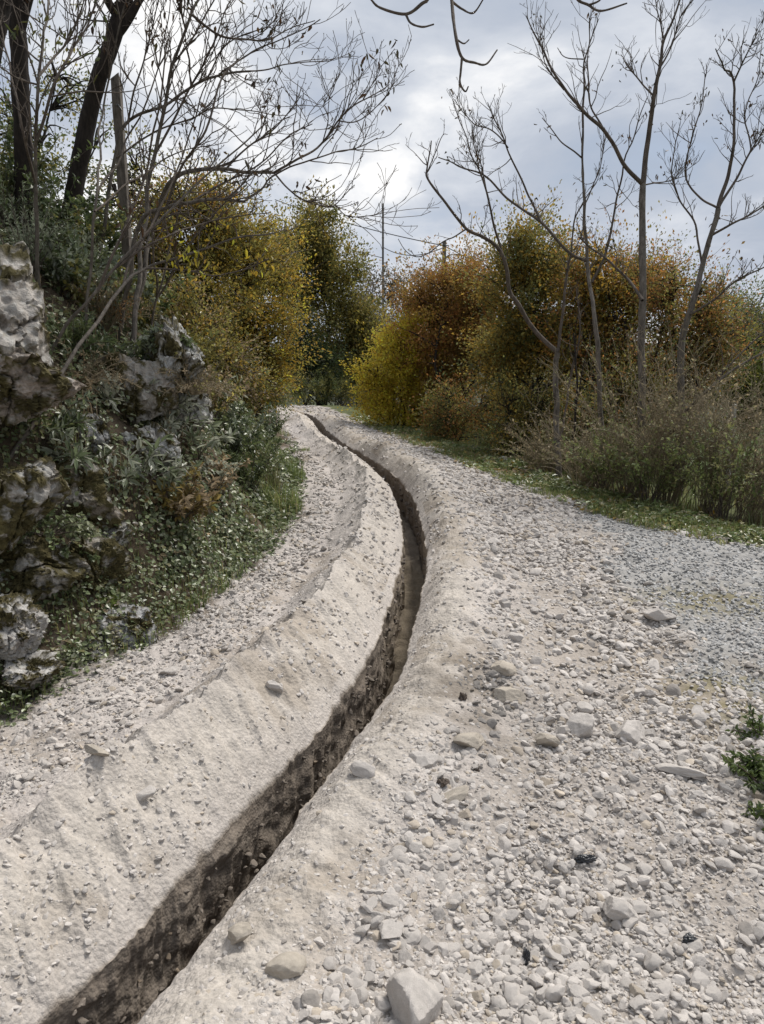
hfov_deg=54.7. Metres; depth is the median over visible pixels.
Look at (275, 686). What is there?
stone
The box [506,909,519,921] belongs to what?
stone
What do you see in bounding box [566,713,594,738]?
stone
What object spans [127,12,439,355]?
bare sapling
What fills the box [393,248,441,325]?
tree
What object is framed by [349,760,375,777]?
stone
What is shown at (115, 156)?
bare sapling
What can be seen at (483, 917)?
stone
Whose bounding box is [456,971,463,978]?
stone
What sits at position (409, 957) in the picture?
stone
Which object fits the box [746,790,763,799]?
stone
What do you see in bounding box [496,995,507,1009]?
stone
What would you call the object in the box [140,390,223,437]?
silver sapling
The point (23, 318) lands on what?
boulder
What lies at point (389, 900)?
stone
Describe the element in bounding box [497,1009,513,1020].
stone
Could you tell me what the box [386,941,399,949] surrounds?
stone
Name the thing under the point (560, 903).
stone
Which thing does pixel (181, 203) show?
bare sapling
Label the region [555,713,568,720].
stone
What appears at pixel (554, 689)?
gravel road
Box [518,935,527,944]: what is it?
stone
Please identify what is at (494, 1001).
stone
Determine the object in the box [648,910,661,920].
stone
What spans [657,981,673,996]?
stone
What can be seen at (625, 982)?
stone
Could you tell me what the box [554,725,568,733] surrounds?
stone
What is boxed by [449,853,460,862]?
stone
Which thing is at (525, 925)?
stone
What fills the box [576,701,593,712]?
stone
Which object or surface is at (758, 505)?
bramble
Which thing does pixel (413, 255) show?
overhead wire
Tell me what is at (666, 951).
stone
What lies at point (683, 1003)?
stone
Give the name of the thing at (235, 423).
verge shrub
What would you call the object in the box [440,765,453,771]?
stone
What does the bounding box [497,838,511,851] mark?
stone
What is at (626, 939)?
stone
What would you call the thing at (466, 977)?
stone
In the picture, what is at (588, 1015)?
stone
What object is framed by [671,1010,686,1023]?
stone
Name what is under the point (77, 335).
fern
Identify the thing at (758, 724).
weed plant
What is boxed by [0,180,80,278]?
silver shrub
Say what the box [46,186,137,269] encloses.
leafy bush
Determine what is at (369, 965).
stone
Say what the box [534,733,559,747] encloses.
stone
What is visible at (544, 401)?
understory shrub
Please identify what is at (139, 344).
leafy plant
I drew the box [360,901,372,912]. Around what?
stone
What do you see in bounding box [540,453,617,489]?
dry stalks
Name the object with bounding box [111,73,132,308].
wooden post
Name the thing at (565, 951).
stone
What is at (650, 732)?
stone
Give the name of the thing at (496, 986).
stone
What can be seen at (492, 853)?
stone
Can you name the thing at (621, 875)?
stone
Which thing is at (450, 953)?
stone
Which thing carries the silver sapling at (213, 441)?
on the bank
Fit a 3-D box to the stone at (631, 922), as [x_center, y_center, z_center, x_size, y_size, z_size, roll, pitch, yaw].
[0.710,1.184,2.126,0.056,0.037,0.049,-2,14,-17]
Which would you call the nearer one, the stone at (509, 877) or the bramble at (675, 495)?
the stone at (509, 877)
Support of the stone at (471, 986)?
on the gravel at (472, 1011)
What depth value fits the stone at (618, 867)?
2.37 m
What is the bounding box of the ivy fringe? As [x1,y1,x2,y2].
[0,431,308,726]
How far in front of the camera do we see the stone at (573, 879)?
2.28 m
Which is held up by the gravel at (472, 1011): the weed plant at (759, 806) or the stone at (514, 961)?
the stone at (514, 961)
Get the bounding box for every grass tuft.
[224,403,290,498]
[243,452,303,513]
[261,432,307,481]
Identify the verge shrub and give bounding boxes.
[194,336,262,424]
[214,401,276,456]
[214,427,287,494]
[241,361,282,412]
[256,405,289,440]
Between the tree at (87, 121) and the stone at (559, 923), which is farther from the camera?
the tree at (87, 121)
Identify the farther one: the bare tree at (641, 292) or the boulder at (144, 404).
the bare tree at (641, 292)
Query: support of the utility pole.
on the ground at (349, 411)
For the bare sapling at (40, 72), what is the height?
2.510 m
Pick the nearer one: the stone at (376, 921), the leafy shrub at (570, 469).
the stone at (376, 921)
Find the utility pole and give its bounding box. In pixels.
[440,241,460,274]
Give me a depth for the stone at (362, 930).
1.98 m
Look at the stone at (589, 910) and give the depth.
2.16 m
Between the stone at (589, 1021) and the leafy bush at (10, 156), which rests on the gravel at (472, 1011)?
the stone at (589, 1021)
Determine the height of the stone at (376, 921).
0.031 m
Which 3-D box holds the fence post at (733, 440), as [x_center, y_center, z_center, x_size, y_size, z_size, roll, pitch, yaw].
[5.202,-0.899,11.049,0.084,1.424,0.079,0,12,0]
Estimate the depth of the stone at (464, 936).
2.03 m
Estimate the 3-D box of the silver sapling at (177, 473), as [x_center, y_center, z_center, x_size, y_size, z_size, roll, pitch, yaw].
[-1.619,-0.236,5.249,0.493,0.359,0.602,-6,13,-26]
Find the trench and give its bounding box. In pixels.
[0,409,547,1023]
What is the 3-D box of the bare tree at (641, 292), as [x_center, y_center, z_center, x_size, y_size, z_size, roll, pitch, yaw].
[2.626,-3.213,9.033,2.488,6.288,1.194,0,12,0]
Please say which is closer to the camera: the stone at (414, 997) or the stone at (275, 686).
the stone at (414, 997)
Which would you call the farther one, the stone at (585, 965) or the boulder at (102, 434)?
the boulder at (102, 434)
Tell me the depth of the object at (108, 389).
5.20 m
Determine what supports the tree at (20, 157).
on the bank
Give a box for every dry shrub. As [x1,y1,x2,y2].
[50,334,142,397]
[59,267,162,331]
[153,349,242,401]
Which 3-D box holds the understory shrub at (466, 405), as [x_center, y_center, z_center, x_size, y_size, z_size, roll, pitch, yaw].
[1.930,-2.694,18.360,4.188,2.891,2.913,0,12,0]
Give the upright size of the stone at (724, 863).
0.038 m
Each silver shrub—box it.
[0,157,66,229]
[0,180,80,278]
[40,220,118,281]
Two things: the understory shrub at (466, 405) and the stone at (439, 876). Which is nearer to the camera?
the stone at (439, 876)
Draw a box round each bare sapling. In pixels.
[0,0,149,287]
[10,180,298,458]
[50,26,268,351]
[79,0,246,362]
[91,0,364,282]
[116,0,401,340]
[125,75,284,333]
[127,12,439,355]
[131,0,314,357]
[568,306,601,478]
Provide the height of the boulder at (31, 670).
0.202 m
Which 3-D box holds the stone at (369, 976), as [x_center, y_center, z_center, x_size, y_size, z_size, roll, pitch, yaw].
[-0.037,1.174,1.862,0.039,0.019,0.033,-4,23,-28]
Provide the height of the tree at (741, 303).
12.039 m
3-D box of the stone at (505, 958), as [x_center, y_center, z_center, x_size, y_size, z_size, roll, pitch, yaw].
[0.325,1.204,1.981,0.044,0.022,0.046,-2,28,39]
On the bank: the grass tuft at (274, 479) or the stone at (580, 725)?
the grass tuft at (274, 479)
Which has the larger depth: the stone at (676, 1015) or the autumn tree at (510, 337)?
the autumn tree at (510, 337)
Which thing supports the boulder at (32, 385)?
on the bank
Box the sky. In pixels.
[0,0,763,345]
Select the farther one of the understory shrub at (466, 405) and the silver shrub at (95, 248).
the understory shrub at (466, 405)
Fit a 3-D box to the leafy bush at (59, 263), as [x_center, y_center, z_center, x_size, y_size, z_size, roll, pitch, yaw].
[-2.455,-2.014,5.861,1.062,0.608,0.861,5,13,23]
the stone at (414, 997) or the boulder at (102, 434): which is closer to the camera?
the stone at (414, 997)
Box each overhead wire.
[275,199,438,244]
[383,247,441,255]
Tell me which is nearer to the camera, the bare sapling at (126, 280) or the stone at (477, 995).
the stone at (477, 995)
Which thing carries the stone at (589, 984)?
on the gravel at (472, 1011)
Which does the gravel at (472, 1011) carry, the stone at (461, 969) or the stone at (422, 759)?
the stone at (461, 969)
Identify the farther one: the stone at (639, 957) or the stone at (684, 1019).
the stone at (639, 957)
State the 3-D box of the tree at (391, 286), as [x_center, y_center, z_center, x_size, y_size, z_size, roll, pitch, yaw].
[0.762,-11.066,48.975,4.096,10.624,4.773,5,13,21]
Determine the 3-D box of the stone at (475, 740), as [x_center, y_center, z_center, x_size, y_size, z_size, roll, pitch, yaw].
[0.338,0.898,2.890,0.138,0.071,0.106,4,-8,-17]
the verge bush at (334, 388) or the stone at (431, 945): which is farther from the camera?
the verge bush at (334, 388)
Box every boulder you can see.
[0,241,53,366]
[0,347,87,425]
[0,455,70,554]
[0,529,90,603]
[0,590,48,660]
[0,650,65,691]
[53,444,124,533]
[63,531,132,594]
[75,413,113,454]
[83,634,110,662]
[94,352,179,424]
[94,599,158,648]
[102,519,132,547]
[119,421,180,468]
[144,313,208,386]
[177,387,214,431]
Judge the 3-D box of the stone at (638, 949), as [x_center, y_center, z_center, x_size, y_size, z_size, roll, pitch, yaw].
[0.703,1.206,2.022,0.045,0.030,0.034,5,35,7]
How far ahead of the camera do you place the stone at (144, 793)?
2.41 m
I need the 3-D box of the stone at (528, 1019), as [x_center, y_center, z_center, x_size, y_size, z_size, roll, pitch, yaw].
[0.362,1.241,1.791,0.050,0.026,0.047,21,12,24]
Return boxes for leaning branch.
[626,324,763,488]
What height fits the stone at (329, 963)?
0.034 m
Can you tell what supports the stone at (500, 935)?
on the gravel at (472, 1011)
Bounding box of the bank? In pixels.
[0,219,286,707]
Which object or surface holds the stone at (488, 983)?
on the gravel at (472, 1011)
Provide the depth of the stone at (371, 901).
2.06 m
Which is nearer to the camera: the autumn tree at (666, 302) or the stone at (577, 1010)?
the stone at (577, 1010)
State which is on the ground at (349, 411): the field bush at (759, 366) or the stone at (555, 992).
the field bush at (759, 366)
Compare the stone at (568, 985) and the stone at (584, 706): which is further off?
the stone at (584, 706)
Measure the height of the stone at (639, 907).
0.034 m
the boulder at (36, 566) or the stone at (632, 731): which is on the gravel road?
the stone at (632, 731)
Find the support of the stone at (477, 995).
on the gravel at (472, 1011)
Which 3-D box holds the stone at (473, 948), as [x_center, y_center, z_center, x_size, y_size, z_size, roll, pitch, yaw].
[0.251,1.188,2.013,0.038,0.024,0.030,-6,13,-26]
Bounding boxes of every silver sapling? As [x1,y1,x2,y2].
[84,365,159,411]
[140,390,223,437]
[145,455,192,497]
[166,410,238,458]
[218,374,247,401]
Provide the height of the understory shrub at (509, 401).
2.056 m
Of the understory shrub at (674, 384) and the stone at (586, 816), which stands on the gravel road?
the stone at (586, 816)
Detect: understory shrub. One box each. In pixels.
[396,361,526,448]
[402,367,508,432]
[466,355,590,467]
[473,352,608,443]
[515,318,690,475]
[560,313,744,451]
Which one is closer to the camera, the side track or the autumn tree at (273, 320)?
the side track
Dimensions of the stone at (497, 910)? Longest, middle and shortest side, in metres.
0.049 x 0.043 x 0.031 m
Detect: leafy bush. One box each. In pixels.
[0,101,98,219]
[0,164,106,253]
[2,181,128,266]
[6,219,124,297]
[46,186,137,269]
[52,254,163,312]
[96,265,193,330]
[103,254,183,295]
[137,307,225,367]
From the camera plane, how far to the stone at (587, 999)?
1.84 m
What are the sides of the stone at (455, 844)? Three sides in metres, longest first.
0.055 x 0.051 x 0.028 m
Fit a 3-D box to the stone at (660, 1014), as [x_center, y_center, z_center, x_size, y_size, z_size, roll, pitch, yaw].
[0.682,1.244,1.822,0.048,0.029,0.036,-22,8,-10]
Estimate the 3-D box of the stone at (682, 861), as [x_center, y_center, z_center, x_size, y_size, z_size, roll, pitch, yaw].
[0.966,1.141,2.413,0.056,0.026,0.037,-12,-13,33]
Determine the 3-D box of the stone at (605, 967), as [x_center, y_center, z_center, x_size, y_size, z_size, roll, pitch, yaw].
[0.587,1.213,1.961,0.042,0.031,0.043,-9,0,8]
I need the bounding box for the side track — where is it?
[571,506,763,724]
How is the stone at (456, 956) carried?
on the gravel at (472, 1011)
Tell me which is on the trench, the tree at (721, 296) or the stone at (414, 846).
the stone at (414, 846)
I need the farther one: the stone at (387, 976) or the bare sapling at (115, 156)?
the bare sapling at (115, 156)
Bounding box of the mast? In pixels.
[382,203,383,316]
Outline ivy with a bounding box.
[0,197,302,722]
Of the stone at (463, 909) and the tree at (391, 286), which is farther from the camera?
the tree at (391, 286)
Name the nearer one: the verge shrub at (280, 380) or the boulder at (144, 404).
the boulder at (144, 404)
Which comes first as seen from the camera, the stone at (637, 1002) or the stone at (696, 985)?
the stone at (637, 1002)
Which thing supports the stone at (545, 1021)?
on the gravel at (472, 1011)
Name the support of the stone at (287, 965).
on the trench
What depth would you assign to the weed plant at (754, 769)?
2.85 m
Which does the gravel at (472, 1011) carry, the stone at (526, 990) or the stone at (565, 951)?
the stone at (526, 990)
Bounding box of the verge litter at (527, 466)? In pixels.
[357,421,763,544]
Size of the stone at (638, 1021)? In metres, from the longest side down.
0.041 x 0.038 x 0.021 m
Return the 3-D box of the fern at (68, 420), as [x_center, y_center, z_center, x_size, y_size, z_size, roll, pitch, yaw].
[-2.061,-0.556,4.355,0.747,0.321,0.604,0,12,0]
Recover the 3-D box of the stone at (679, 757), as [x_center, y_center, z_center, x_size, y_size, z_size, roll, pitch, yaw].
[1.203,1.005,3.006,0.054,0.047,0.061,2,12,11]
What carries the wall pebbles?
in the trench
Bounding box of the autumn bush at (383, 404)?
[334,296,464,428]
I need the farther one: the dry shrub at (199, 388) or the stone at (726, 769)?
the dry shrub at (199, 388)
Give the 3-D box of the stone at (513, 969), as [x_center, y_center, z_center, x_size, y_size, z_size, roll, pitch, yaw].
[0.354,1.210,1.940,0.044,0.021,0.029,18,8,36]
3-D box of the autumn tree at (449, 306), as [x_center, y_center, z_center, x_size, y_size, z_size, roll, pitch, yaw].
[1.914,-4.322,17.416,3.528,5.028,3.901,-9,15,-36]
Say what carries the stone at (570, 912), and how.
on the gravel at (472, 1011)
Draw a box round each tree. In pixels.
[0,0,11,64]
[0,0,205,229]
[8,0,33,242]
[58,0,143,228]
[87,136,275,320]
[92,159,328,351]
[150,239,293,424]
[209,196,335,420]
[254,174,393,405]
[328,279,392,406]
[358,249,398,330]
[365,211,513,414]
[371,0,626,91]
[372,262,409,370]
[384,252,426,351]
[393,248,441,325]
[398,93,607,476]
[434,179,607,448]
[438,7,652,485]
[505,192,702,447]
[508,0,709,496]
[600,200,763,479]
[654,9,763,490]
[682,259,745,436]
[722,272,763,428]
[731,267,763,433]
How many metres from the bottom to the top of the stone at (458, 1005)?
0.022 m
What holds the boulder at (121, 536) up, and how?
on the bank
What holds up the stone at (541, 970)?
on the gravel at (472, 1011)
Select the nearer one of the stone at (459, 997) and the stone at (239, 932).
the stone at (459, 997)
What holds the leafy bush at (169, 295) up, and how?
on the bank
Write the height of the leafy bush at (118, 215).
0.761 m
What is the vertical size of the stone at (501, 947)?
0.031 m
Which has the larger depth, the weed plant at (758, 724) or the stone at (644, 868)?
the weed plant at (758, 724)
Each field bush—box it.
[667,327,763,477]
[687,267,763,476]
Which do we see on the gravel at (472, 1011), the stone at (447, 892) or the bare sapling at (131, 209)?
the stone at (447, 892)
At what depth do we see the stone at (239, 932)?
1.94 m
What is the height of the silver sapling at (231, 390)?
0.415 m
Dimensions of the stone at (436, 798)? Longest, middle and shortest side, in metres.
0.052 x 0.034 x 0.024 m
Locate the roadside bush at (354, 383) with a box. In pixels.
[327,304,388,407]
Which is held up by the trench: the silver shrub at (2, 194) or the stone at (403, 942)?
the stone at (403, 942)
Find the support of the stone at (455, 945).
on the trench
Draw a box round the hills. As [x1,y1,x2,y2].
[286,344,763,422]
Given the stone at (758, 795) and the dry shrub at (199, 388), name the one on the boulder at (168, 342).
the dry shrub at (199, 388)
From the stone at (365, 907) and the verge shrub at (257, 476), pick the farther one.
the verge shrub at (257, 476)
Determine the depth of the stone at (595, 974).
1.94 m
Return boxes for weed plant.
[720,745,763,794]
[725,703,763,740]
[740,800,763,830]
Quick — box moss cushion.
[97,594,119,609]
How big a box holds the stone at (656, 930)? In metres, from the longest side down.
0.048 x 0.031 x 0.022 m
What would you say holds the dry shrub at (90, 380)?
on the bank
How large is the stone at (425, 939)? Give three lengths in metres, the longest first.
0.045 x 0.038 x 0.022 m
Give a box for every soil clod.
[436,778,449,787]
[458,692,466,700]
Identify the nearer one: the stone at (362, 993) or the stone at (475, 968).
the stone at (362, 993)
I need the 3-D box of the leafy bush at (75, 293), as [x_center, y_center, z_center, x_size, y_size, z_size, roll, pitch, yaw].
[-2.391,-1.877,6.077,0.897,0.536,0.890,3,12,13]
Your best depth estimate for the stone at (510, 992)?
1.86 m
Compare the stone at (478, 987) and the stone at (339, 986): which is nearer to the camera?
the stone at (339, 986)
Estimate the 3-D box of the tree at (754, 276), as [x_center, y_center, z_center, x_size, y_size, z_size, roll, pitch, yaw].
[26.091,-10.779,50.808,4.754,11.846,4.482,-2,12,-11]
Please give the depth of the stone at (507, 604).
4.49 m
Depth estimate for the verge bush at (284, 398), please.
18.27 m
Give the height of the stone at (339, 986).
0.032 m
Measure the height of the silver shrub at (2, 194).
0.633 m
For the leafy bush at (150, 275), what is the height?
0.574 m
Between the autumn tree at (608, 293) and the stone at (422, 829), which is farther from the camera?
the autumn tree at (608, 293)
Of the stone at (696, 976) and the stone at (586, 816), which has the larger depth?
the stone at (586, 816)
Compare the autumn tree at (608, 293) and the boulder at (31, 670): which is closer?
the boulder at (31, 670)
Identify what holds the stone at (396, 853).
on the gravel at (472, 1011)
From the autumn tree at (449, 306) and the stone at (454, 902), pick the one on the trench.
the stone at (454, 902)
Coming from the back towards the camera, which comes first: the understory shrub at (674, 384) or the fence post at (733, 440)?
the understory shrub at (674, 384)
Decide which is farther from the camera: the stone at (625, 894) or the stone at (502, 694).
the stone at (502, 694)
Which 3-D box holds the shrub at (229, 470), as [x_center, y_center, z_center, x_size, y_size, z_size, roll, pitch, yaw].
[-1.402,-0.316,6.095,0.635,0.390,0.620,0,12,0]
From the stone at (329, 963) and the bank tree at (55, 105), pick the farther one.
the bank tree at (55, 105)
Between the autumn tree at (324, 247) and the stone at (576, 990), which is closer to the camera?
the stone at (576, 990)
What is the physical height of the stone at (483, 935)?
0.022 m
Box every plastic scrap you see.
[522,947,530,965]
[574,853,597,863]
[682,932,697,943]
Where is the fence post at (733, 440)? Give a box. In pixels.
[725,404,736,491]
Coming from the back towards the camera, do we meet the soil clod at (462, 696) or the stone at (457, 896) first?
the soil clod at (462, 696)
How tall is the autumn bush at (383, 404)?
3.495 m
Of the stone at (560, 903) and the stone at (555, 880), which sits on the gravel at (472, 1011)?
the stone at (555, 880)
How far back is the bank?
4.86 m
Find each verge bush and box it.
[255,396,287,422]
[265,378,302,415]
[286,366,339,405]
[313,358,365,405]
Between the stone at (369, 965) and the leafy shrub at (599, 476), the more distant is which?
the leafy shrub at (599, 476)
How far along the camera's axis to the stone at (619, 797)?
2.68 m
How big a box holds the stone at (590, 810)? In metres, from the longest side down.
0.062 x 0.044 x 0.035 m
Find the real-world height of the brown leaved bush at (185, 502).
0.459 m
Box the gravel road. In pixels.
[0,405,763,1023]
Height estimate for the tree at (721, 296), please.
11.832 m
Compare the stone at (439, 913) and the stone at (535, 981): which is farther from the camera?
the stone at (439, 913)
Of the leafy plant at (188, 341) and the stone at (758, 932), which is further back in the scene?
the leafy plant at (188, 341)
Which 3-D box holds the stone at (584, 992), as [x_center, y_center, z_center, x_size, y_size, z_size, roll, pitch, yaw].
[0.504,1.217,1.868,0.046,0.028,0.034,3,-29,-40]
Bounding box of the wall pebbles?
[72,467,425,1023]
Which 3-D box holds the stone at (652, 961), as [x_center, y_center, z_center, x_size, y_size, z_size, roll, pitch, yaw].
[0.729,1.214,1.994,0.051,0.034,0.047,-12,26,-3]
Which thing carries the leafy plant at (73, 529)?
on the boulder at (115, 559)
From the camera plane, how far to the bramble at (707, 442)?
8.00 m
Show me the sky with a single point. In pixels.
(542, 161)
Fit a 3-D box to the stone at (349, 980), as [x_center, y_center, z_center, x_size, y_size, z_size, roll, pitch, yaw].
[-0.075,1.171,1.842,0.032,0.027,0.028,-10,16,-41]
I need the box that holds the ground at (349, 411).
[278,393,763,545]
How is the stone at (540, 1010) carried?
on the gravel at (472, 1011)
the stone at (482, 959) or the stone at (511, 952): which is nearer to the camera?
the stone at (482, 959)
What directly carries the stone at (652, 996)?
on the gravel at (472, 1011)
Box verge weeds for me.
[348,414,763,549]
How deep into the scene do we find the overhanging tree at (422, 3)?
3.96 m
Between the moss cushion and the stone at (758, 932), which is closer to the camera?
the stone at (758, 932)
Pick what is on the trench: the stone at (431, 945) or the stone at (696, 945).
the stone at (431, 945)
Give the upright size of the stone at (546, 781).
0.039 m
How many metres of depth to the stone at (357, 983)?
1.83 m
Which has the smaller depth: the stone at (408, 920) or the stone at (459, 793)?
the stone at (408, 920)
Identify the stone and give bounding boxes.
[84,744,109,756]
[135,785,156,801]
[159,666,179,674]
[228,922,251,944]
[264,951,306,979]
[265,680,282,693]
[322,956,336,969]
[327,972,339,984]
[330,983,342,995]
[336,971,342,981]
[339,965,353,974]
[345,976,352,986]
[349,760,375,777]
[349,967,359,978]
[351,978,363,989]
[354,924,370,937]
[355,979,367,990]
[355,987,368,1003]
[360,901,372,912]
[363,971,374,984]
[364,959,375,972]
[365,896,377,908]
[370,911,383,920]
[370,915,381,928]
[373,992,381,1001]
[374,996,391,1011]
[379,855,394,865]
[379,919,403,938]
[379,968,389,978]
[381,893,398,906]
[382,912,389,918]
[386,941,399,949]
[386,967,443,1023]
[388,969,393,980]
[389,845,407,852]
[390,849,404,859]
[397,856,407,864]
[397,937,406,948]
[398,947,407,962]
[401,867,409,878]
[402,926,410,936]
[402,929,421,944]
[402,930,409,938]
[403,916,413,925]
[404,959,414,967]
[406,950,412,960]
[408,841,422,852]
[409,751,437,767]
[410,891,417,901]
[417,825,428,832]
[419,934,429,948]
[420,861,431,869]
[423,939,437,954]
[428,979,443,991]
[431,793,442,804]
[432,905,445,921]
[434,872,447,881]
[437,869,447,874]
[437,942,448,956]
[438,860,444,869]
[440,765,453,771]
[440,1000,453,1014]
[442,887,451,896]
[444,785,468,803]
[447,812,458,824]
[447,839,460,851]
[447,899,458,909]
[447,942,460,951]
[447,948,454,957]
[448,892,461,904]
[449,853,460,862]
[451,952,461,961]
[453,732,484,750]
[453,1000,463,1009]
[454,994,464,1003]
[456,964,467,973]
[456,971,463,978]
[458,808,471,817]
[460,903,466,914]
[461,934,473,939]
[462,973,471,982]
[467,958,482,975]
[468,984,474,990]
[468,989,484,1001]
[469,941,478,952]
[473,957,485,965]
[474,984,489,994]
[475,896,485,905]
[476,931,489,940]
[479,913,488,921]
[479,939,490,947]
[483,972,492,988]
[487,849,501,858]
[487,936,498,946]
[490,660,516,675]
[490,995,499,1007]
[492,687,525,702]
[492,914,506,928]
[492,982,500,992]
[494,905,500,913]
[495,942,507,954]
[495,954,510,966]
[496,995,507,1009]
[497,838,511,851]
[497,931,503,941]
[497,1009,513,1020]
[499,600,510,607]
[501,980,520,992]
[503,974,517,982]
[504,871,513,882]
[504,947,516,957]
[504,983,516,1002]
[506,632,523,641]
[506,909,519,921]
[508,964,519,976]
[509,992,528,1008]
[510,958,520,966]
[517,920,530,931]
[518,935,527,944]
[520,985,534,999]
[522,1014,539,1023]
[529,974,543,987]
[530,949,539,955]
[533,870,543,877]
[533,929,549,944]
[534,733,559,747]
[535,966,549,979]
[535,985,546,1000]
[536,900,548,912]
[536,1006,547,1015]
[538,1012,552,1021]
[540,777,552,785]
[541,1018,557,1023]
[544,946,564,963]
[545,984,564,1000]
[549,877,560,884]
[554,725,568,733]
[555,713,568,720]
[555,898,564,910]
[555,919,568,928]
[555,976,566,985]
[556,884,572,893]
[559,944,570,957]
[563,907,578,917]
[564,1006,582,1016]
[565,982,571,994]
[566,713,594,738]
[566,976,578,984]
[567,961,581,973]
[568,930,581,940]
[569,876,580,887]
[570,984,583,1000]
[573,996,582,1007]
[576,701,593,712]
[578,960,589,971]
[581,986,589,996]
[582,813,592,821]
[582,996,591,1006]
[583,683,593,694]
[583,906,596,919]
[583,978,600,989]
[584,806,596,817]
[584,1013,593,1019]
[585,1004,602,1022]
[586,1018,597,1023]
[590,969,601,978]
[596,963,610,973]
[600,959,616,972]
[603,895,638,920]
[604,785,621,793]
[604,882,615,892]
[610,920,623,930]
[613,792,623,800]
[614,863,630,871]
[615,720,644,743]
[616,871,629,879]
[619,977,633,988]
[621,892,632,897]
[622,917,638,928]
[622,935,632,945]
[629,983,644,997]
[629,994,645,1009]
[630,900,646,913]
[632,945,647,956]
[632,1018,645,1023]
[634,953,644,961]
[635,923,647,935]
[636,862,652,874]
[643,608,676,621]
[643,952,661,972]
[644,728,655,736]
[644,992,658,1001]
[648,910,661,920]
[649,981,659,987]
[650,1010,663,1023]
[652,926,667,937]
[653,1008,667,1023]
[654,763,711,777]
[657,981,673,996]
[660,859,673,873]
[660,946,675,959]
[669,858,686,866]
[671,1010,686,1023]
[671,1014,688,1023]
[674,755,685,761]
[675,750,684,755]
[675,969,690,979]
[677,997,689,1008]
[681,923,692,932]
[687,939,702,952]
[689,971,710,988]
[690,981,700,989]
[691,953,706,966]
[693,804,706,814]
[699,966,713,978]
[705,986,721,1003]
[713,857,733,871]
[718,764,729,776]
[738,932,753,947]
[745,871,762,884]
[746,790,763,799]
[753,926,763,940]
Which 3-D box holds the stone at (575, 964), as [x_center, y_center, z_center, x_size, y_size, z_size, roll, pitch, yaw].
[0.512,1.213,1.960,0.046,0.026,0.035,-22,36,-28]
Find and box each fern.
[4,390,97,443]
[45,310,131,362]
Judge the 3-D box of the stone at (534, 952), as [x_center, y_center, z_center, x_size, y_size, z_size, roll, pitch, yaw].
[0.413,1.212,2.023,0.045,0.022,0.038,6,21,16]
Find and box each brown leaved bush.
[140,461,230,525]
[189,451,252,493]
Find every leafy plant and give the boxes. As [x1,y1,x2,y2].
[10,509,100,550]
[40,429,126,476]
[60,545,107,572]
[92,339,149,360]
[101,434,202,495]
[118,331,157,355]
[134,322,197,351]
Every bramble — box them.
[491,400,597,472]
[519,323,763,498]
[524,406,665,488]
[569,313,763,506]
[614,337,763,515]
[669,331,763,523]
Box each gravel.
[0,405,763,1023]
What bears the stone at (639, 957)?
on the gravel at (472, 1011)
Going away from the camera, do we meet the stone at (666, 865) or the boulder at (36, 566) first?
the stone at (666, 865)
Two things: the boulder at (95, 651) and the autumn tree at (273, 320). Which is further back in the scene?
the autumn tree at (273, 320)
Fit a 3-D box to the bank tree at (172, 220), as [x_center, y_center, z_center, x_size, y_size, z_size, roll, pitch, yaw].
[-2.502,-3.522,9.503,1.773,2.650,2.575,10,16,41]
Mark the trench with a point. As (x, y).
(114, 967)
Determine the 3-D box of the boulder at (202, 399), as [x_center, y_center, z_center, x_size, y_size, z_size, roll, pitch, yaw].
[-1.498,-0.817,5.876,0.311,0.370,0.352,0,12,0]
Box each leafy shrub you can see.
[552,411,637,491]
[566,412,712,502]
[644,418,763,521]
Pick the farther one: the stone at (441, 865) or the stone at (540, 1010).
the stone at (441, 865)
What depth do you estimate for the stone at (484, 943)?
2.01 m
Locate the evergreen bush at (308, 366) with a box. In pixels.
[272,293,359,405]
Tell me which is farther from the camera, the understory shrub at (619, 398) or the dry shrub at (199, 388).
the understory shrub at (619, 398)
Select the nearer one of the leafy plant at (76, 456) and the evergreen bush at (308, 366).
the leafy plant at (76, 456)
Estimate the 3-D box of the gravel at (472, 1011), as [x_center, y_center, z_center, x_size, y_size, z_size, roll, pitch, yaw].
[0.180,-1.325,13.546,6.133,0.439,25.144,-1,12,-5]
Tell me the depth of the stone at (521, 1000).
1.84 m
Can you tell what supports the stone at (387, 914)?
on the gravel at (472, 1011)
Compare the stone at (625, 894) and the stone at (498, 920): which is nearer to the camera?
the stone at (498, 920)
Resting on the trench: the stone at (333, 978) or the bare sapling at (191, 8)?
the stone at (333, 978)
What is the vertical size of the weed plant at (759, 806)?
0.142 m
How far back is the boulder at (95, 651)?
4.05 m
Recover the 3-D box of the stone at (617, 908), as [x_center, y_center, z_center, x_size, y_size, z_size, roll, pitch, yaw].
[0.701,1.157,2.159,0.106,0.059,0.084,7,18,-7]
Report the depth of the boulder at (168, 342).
5.52 m

